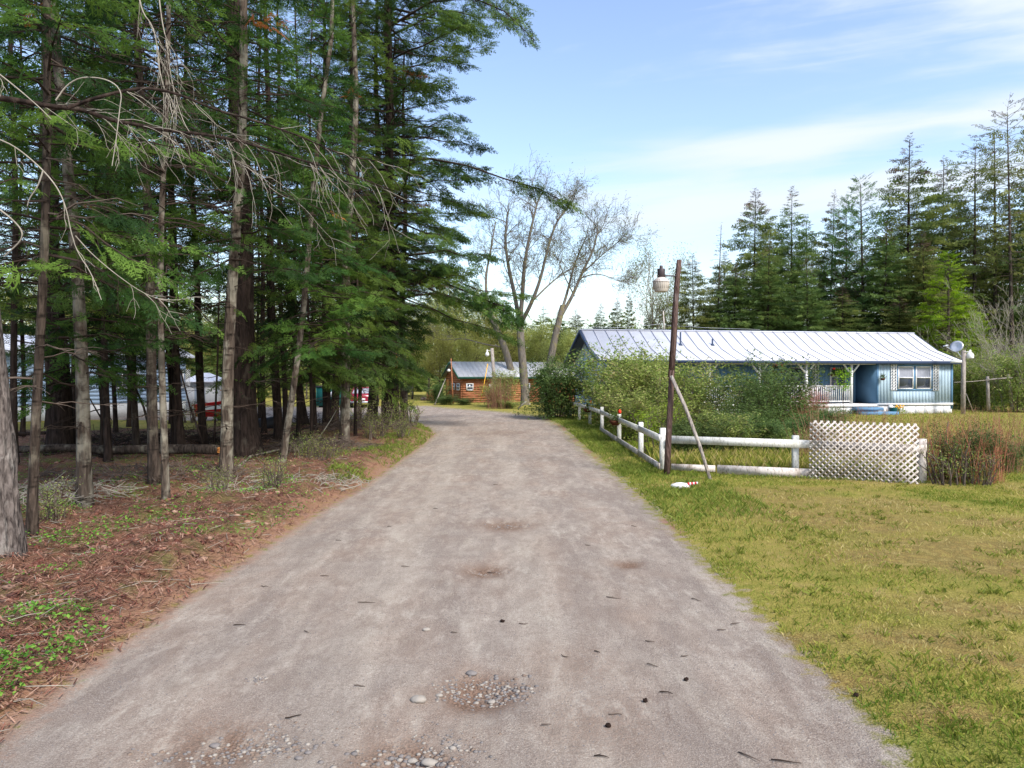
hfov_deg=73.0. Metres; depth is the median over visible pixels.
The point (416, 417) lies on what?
bush
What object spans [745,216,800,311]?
spruce tree
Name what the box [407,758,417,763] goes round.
stone
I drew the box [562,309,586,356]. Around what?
spruce tree
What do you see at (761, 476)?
weeds
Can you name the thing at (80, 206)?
fir tree
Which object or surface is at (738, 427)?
bush
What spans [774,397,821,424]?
dry canes
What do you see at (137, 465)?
brush pile
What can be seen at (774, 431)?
bush
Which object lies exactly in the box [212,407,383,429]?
brush pile
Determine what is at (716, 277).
spruce tree
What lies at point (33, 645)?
ground plants
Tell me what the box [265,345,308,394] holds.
background tree
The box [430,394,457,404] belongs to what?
bush
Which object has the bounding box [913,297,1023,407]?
grey bush
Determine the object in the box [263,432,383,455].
brush pile
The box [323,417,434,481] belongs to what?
verge grass
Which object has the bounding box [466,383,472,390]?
window
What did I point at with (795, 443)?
white fence
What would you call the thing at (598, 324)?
spruce tree
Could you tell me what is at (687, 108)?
sky
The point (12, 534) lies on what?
old tree
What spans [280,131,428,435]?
young fir
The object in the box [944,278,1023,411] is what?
grey bush
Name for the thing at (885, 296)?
spruce tree
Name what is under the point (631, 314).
spruce tree
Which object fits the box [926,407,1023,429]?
dry canes
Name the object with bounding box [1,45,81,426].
fir tree
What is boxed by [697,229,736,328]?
dead spruce
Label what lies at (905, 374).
window
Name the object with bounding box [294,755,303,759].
stone
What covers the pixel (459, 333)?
leafing tree
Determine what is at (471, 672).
stone
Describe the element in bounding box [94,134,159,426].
fir tree
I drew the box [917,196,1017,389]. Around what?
spruce tree
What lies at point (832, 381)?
window
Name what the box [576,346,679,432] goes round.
bush
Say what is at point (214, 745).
stone
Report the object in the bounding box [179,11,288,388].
fir tree
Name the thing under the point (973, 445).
bush
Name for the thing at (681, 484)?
lawn ornament
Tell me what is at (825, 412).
bush
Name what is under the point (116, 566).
plants
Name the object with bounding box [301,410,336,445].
fallen branch
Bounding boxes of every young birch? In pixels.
[624,225,694,328]
[624,241,711,328]
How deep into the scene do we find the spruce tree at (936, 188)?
60.70 m
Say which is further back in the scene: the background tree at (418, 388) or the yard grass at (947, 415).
the background tree at (418, 388)
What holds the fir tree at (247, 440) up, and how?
on the forest floor
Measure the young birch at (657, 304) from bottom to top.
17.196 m
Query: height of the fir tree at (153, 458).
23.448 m
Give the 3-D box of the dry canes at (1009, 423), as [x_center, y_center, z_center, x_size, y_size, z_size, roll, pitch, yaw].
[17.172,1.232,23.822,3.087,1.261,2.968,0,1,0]
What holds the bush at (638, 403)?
on the lawn at (942, 554)
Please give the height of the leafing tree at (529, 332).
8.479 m
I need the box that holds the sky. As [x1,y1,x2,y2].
[0,0,1023,370]
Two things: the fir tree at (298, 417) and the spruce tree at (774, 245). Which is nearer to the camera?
the fir tree at (298, 417)
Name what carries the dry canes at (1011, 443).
on the lawn at (942, 554)
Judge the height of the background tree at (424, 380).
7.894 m
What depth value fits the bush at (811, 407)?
30.77 m
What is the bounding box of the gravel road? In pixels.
[0,405,919,767]
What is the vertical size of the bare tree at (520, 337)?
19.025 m
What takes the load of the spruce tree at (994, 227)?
on the lawn at (942, 554)
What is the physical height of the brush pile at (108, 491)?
0.589 m
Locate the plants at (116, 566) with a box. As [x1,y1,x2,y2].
[0,453,389,731]
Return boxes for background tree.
[0,276,33,334]
[4,262,91,326]
[169,293,213,366]
[180,318,222,370]
[187,299,224,377]
[203,264,284,388]
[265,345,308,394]
[279,342,321,398]
[399,354,433,395]
[407,359,436,388]
[430,351,458,387]
[546,310,571,341]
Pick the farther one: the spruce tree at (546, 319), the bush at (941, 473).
the spruce tree at (546, 319)
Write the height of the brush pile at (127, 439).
1.108 m
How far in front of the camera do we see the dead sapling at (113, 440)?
18.30 m
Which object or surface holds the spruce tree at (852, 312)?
on the lawn at (942, 554)
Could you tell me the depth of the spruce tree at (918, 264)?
53.59 m
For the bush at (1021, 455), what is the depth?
15.41 m
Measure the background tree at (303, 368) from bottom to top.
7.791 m
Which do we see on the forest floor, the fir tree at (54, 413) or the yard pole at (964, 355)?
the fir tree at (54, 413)
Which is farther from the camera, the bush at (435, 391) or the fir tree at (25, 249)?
the bush at (435, 391)
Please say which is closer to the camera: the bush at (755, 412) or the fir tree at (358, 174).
the bush at (755, 412)
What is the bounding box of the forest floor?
[0,419,433,728]
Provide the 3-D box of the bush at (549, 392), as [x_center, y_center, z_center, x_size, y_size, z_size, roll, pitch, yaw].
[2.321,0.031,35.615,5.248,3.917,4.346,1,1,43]
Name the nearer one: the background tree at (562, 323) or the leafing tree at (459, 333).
the leafing tree at (459, 333)
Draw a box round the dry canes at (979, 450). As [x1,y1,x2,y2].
[913,416,1015,484]
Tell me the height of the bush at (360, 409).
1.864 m
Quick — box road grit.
[0,438,896,767]
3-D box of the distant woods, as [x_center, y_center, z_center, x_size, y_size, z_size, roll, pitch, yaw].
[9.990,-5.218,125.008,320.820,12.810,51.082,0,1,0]
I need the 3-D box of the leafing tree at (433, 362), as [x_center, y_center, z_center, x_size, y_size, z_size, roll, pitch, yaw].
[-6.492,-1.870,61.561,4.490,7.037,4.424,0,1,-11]
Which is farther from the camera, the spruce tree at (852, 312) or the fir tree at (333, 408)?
the spruce tree at (852, 312)
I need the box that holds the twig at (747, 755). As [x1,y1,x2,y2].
[738,751,759,760]
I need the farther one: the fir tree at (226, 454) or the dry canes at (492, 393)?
the dry canes at (492, 393)
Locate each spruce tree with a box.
[526,305,559,361]
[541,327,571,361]
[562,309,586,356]
[590,303,611,328]
[607,298,628,328]
[623,289,636,328]
[643,308,656,328]
[664,253,723,329]
[689,251,757,326]
[699,188,806,330]
[700,263,765,330]
[733,241,809,330]
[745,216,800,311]
[754,186,845,330]
[779,258,840,330]
[785,216,843,328]
[804,193,860,330]
[821,283,871,331]
[833,133,1009,361]
[837,240,872,327]
[841,221,928,331]
[866,297,945,350]
[874,202,978,327]
[882,231,989,372]
[895,155,1005,363]
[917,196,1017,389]
[930,143,1022,386]
[947,122,1023,348]
[959,223,1022,347]
[961,92,1023,357]
[967,181,1023,376]
[972,201,1023,349]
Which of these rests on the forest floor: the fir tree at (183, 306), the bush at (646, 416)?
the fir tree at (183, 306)
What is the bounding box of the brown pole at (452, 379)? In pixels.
[451,358,453,402]
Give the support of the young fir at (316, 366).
on the forest floor
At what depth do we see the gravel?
4.15 m
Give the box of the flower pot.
[889,407,897,410]
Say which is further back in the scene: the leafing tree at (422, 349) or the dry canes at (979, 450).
the leafing tree at (422, 349)
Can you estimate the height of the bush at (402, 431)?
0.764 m
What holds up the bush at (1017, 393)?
on the lawn at (942, 554)
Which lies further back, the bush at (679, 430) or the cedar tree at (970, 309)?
the cedar tree at (970, 309)
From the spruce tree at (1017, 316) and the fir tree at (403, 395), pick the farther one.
the spruce tree at (1017, 316)
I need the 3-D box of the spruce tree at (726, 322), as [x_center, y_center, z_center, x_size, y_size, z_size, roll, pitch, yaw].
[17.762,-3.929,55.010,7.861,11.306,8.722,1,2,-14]
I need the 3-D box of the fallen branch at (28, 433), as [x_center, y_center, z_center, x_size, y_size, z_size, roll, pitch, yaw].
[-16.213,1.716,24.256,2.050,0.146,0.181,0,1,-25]
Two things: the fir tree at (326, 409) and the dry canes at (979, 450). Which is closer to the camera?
the dry canes at (979, 450)
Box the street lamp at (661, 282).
[653,259,711,478]
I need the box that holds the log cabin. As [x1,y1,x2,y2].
[427,361,573,402]
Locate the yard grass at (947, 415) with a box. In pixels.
[572,408,1023,474]
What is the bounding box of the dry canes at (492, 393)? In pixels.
[479,375,513,408]
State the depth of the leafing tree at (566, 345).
60.11 m
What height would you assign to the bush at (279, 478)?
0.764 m
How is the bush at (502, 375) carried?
on the lawn at (942, 554)
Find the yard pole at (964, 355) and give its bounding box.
[950,350,973,413]
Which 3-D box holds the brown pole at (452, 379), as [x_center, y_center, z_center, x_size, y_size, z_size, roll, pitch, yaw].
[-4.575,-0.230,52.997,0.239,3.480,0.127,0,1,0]
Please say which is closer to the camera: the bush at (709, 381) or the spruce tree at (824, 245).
the bush at (709, 381)
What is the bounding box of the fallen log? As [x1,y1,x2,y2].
[19,444,219,454]
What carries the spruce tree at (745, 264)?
on the lawn at (942, 554)
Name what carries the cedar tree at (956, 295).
on the lawn at (942, 554)
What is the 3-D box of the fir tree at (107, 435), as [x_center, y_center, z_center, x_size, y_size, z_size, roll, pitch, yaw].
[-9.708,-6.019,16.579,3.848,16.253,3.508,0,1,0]
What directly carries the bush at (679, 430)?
on the lawn at (942, 554)
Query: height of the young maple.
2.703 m
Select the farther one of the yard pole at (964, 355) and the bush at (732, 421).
the yard pole at (964, 355)
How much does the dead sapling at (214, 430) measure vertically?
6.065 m
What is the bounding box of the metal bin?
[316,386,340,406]
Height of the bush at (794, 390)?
3.213 m
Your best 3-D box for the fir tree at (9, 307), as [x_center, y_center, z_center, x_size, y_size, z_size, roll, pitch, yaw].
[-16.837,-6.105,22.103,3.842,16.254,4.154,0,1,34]
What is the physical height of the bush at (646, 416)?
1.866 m
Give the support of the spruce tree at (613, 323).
on the lawn at (942, 554)
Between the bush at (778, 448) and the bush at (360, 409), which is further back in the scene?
the bush at (360, 409)
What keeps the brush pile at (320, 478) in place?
on the forest floor
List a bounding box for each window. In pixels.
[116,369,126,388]
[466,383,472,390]
[789,367,804,385]
[830,367,845,388]
[898,366,913,388]
[916,366,930,388]
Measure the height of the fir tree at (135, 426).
17.504 m
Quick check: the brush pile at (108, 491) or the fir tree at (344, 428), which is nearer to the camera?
the brush pile at (108, 491)
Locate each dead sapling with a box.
[90,399,121,454]
[108,319,146,422]
[180,370,203,443]
[213,224,219,444]
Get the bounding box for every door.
[194,385,205,403]
[446,379,448,396]
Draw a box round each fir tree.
[0,0,204,508]
[0,0,214,536]
[0,0,297,484]
[0,1,124,464]
[0,1,138,455]
[0,7,78,436]
[0,13,62,375]
[0,40,33,302]
[1,0,187,461]
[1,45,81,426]
[9,1,137,430]
[9,1,182,411]
[51,0,265,499]
[59,1,262,443]
[67,13,189,444]
[86,34,136,432]
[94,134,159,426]
[109,0,359,479]
[110,0,349,458]
[112,4,223,443]
[120,65,223,423]
[131,3,228,443]
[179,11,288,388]
[205,2,317,432]
[206,1,336,441]
[209,10,298,418]
[247,0,398,463]
[250,1,357,437]
[252,7,316,427]
[254,0,585,420]
[254,35,308,423]
[256,1,360,429]
[266,0,384,424]
[284,0,421,445]
[303,0,398,427]
[326,0,442,418]
[330,37,388,423]
[359,32,449,421]
[361,49,426,404]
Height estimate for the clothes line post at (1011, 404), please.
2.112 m
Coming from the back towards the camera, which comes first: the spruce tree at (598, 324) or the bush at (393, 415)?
the spruce tree at (598, 324)
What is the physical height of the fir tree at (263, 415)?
19.056 m
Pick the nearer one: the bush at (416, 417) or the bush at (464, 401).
the bush at (416, 417)
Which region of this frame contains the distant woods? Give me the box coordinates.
[7,314,1018,389]
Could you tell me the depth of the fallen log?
17.23 m
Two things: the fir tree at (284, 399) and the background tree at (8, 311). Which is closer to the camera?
the fir tree at (284, 399)
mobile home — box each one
[3,334,194,421]
[564,329,960,414]
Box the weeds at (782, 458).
[648,446,927,477]
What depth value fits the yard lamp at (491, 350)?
49.88 m
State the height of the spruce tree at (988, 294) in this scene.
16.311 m
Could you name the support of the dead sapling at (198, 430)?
on the forest floor
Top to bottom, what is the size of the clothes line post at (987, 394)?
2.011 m
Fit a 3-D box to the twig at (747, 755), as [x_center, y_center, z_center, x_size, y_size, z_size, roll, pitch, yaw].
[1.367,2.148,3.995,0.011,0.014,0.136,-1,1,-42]
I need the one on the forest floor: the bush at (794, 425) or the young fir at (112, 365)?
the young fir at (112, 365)
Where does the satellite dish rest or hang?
attached to the yard pole at (964, 355)
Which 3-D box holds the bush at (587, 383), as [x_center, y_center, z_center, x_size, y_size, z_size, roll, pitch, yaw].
[5.500,-0.186,33.784,6.651,4.358,5.692,0,1,-30]
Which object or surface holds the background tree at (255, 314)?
on the lawn at (942, 554)
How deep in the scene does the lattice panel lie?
14.09 m
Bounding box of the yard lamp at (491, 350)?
[485,348,495,399]
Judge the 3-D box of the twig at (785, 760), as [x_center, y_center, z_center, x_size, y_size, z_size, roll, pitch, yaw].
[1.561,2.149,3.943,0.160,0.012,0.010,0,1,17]
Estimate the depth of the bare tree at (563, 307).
54.85 m
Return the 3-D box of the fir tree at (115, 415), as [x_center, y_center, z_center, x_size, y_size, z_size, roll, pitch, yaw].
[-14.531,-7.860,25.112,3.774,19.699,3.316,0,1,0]
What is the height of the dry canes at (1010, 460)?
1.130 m
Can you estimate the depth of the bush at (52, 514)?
9.72 m
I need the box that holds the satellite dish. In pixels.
[943,341,962,357]
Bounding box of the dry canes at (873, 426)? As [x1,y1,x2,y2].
[784,401,954,464]
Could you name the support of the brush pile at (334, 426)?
on the forest floor
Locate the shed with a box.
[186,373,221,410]
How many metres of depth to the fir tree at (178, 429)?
19.23 m
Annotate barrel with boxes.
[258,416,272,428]
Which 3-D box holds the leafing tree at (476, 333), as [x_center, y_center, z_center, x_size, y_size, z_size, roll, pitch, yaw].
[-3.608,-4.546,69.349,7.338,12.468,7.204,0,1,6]
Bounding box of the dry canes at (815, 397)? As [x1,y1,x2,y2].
[793,384,837,410]
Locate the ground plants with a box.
[0,443,399,696]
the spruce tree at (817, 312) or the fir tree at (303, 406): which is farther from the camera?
the spruce tree at (817, 312)
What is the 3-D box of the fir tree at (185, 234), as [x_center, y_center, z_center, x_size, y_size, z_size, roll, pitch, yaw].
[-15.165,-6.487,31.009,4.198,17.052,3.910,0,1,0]
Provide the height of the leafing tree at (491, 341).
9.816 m
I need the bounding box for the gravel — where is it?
[127,524,553,767]
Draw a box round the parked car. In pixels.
[350,387,378,406]
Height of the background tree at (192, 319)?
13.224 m
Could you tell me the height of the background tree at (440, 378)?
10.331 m
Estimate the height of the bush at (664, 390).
3.015 m
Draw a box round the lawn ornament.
[671,482,697,488]
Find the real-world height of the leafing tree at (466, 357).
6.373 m
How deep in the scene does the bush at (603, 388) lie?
29.48 m
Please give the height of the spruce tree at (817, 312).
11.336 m
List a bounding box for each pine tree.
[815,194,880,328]
[821,174,907,330]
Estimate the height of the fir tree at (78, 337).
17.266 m
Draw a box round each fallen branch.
[18,431,45,435]
[234,441,307,469]
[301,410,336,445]
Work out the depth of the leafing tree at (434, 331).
67.88 m
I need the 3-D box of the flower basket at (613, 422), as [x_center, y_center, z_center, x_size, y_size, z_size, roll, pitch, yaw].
[3.310,1.063,22.078,0.481,0.517,0.524,0,1,0]
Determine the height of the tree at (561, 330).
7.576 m
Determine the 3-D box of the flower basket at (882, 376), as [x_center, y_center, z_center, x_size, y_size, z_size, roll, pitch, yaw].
[20.864,-0.656,38.946,0.464,0.900,0.386,0,1,0]
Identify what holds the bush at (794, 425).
on the lawn at (942, 554)
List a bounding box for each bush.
[39,471,89,523]
[182,399,205,422]
[199,464,236,492]
[251,450,292,489]
[288,429,321,459]
[309,430,344,460]
[330,395,375,427]
[355,404,393,439]
[366,394,416,428]
[390,418,416,436]
[394,403,427,425]
[423,381,455,402]
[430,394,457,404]
[453,396,476,404]
[469,368,523,405]
[496,399,525,408]
[505,347,598,418]
[561,346,680,426]
[565,335,677,420]
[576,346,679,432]
[593,384,712,441]
[600,356,729,434]
[614,396,694,453]
[636,411,738,455]
[639,359,757,427]
[680,347,815,429]
[690,408,775,454]
[701,412,767,447]
[713,389,809,437]
[714,354,844,427]
[716,409,791,451]
[751,427,809,451]
[773,408,851,448]
[781,402,848,420]
[819,407,867,421]
[909,433,982,485]
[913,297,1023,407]
[917,419,1023,481]
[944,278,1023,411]
[946,445,1009,486]
[947,348,1023,410]
[953,368,992,408]
[956,429,1023,475]
[981,340,1023,412]
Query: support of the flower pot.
on the lawn at (942, 554)
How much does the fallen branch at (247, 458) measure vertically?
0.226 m
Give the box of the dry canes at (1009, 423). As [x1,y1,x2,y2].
[961,403,1023,437]
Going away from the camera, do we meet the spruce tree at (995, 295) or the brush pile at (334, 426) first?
the brush pile at (334, 426)
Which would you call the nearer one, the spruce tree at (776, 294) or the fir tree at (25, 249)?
the fir tree at (25, 249)
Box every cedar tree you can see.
[910,249,998,405]
[936,294,1008,406]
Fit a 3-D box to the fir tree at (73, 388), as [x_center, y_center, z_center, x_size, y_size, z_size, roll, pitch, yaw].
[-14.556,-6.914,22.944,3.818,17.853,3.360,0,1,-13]
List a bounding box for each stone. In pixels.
[209,743,219,748]
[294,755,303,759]
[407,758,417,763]
[410,695,425,703]
[421,758,437,766]
[466,670,476,675]
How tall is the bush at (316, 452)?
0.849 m
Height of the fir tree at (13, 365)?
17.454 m
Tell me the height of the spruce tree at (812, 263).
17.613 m
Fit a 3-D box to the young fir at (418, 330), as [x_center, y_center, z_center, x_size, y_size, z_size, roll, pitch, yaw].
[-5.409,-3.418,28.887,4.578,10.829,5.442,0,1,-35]
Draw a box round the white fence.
[569,402,926,482]
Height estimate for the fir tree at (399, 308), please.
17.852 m
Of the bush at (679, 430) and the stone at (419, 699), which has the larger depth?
the bush at (679, 430)
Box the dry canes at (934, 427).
[878,415,990,443]
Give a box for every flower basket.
[583,401,591,411]
[609,410,622,425]
[879,366,886,379]
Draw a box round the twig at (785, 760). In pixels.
[771,759,799,762]
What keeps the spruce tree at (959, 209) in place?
on the lawn at (942, 554)
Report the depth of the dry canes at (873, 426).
16.46 m
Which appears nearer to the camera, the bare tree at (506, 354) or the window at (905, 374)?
the window at (905, 374)
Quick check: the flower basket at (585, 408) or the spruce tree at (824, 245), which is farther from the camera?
the spruce tree at (824, 245)
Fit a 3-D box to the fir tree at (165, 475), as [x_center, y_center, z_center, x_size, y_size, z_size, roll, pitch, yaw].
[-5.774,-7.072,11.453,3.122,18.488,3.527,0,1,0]
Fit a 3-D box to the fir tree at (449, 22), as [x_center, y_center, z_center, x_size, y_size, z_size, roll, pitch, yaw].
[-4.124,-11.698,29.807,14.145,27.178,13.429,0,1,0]
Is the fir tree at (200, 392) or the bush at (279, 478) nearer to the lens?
the bush at (279, 478)
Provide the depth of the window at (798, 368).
40.30 m
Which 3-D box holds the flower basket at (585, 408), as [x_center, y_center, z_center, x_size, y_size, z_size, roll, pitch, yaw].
[3.308,0.968,30.177,0.481,0.517,0.524,0,1,0]
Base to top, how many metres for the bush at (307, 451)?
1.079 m
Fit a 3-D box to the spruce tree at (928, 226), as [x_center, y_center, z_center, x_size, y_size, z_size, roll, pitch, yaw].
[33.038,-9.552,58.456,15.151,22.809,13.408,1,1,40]
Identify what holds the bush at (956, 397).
on the lawn at (942, 554)
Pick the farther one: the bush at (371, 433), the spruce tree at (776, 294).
the spruce tree at (776, 294)
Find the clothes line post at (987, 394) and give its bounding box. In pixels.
[986,376,990,409]
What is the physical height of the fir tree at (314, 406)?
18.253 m
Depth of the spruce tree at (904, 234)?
66.10 m
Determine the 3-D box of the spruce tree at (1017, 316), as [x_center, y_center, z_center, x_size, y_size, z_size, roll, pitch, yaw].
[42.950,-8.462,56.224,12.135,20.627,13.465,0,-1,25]
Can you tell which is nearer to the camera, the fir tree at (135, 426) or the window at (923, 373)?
the fir tree at (135, 426)
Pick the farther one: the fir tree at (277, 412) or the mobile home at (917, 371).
the mobile home at (917, 371)
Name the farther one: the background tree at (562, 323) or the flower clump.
the background tree at (562, 323)
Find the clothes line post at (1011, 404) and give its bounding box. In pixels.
[986,374,1013,408]
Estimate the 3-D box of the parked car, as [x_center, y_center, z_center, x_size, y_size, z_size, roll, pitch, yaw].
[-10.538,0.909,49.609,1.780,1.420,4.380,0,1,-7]
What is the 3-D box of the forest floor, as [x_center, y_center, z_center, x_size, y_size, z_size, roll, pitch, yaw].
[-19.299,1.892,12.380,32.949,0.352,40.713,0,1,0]
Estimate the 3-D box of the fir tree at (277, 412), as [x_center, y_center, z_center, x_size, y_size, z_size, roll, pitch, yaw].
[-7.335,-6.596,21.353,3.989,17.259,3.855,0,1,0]
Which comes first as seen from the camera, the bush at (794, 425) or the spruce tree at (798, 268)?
the bush at (794, 425)
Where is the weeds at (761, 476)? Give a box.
[662,470,930,483]
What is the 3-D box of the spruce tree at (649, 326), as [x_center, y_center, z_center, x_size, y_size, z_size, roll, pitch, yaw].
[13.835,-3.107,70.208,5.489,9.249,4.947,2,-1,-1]
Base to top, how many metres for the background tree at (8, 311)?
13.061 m
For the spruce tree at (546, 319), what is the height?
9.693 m
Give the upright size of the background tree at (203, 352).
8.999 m
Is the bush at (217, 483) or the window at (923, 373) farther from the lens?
the window at (923, 373)
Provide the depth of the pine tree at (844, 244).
56.15 m
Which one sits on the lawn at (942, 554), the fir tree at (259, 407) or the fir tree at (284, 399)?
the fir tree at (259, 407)
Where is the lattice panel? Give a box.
[809,420,918,483]
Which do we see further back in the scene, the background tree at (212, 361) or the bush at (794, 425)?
the background tree at (212, 361)
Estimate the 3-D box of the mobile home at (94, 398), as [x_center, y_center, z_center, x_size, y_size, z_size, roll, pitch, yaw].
[-23.538,-0.295,35.903,5.050,4.350,12.276,0,1,29]
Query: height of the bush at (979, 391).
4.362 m
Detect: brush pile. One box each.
[18,471,147,506]
[39,456,268,481]
[40,422,330,445]
[183,468,374,492]
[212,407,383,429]
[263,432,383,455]
[314,406,417,433]
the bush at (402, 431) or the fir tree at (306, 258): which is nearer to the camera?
the fir tree at (306, 258)
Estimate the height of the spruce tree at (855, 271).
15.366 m
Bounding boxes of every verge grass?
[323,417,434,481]
[548,416,814,538]
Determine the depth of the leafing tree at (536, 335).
65.92 m
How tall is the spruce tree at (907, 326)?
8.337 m
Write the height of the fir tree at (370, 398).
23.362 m
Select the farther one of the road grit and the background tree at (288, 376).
the background tree at (288, 376)
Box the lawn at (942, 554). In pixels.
[18,376,1023,767]
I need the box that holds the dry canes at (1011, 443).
[965,424,1023,470]
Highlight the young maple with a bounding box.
[832,367,852,408]
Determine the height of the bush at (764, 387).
3.406 m
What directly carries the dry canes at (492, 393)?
on the lawn at (942, 554)
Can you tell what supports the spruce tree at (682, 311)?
on the lawn at (942, 554)
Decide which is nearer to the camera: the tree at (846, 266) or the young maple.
the young maple
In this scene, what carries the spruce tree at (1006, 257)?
on the lawn at (942, 554)
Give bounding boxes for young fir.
[6,93,189,457]
[206,96,388,447]
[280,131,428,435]
[320,171,439,421]
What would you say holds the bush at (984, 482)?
on the lawn at (942, 554)
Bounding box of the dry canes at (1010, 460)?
[942,421,1023,473]
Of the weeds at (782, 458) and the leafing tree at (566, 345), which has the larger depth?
the leafing tree at (566, 345)
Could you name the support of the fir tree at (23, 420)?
on the forest floor
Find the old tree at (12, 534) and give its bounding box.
[0,0,441,557]
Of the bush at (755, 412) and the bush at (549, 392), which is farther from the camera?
the bush at (549, 392)
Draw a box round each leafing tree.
[399,314,455,398]
[406,288,459,389]
[409,278,489,361]
[420,324,459,383]
[446,333,497,377]
[448,278,504,361]
[474,311,534,361]
[501,319,540,361]
[524,317,563,361]
[537,326,577,370]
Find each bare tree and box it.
[425,198,513,370]
[465,148,616,404]
[528,183,664,373]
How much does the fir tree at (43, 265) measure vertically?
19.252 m
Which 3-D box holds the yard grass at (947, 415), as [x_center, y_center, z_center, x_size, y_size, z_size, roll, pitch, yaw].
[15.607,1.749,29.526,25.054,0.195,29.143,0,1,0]
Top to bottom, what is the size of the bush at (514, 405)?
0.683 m
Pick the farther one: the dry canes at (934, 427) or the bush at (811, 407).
the bush at (811, 407)
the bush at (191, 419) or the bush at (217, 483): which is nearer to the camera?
the bush at (217, 483)
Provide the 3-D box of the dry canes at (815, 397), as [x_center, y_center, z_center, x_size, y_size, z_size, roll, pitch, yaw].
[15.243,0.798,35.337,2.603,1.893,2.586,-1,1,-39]
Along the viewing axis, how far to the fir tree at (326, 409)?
29.20 m
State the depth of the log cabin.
56.86 m
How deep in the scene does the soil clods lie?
8.32 m
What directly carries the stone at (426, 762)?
on the gravel road
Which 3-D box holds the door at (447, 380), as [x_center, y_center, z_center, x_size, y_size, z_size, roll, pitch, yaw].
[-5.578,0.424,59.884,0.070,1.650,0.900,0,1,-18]
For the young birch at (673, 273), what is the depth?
65.95 m
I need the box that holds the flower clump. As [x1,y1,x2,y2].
[895,404,906,414]
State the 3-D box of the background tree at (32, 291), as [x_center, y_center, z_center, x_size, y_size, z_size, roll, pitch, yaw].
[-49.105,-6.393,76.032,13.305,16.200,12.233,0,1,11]
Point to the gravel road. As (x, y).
(384, 539)
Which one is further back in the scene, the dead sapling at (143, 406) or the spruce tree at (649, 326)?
the spruce tree at (649, 326)
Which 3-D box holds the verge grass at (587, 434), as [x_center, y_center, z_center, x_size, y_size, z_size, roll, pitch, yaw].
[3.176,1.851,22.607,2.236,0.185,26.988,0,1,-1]
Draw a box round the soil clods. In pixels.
[0,457,359,675]

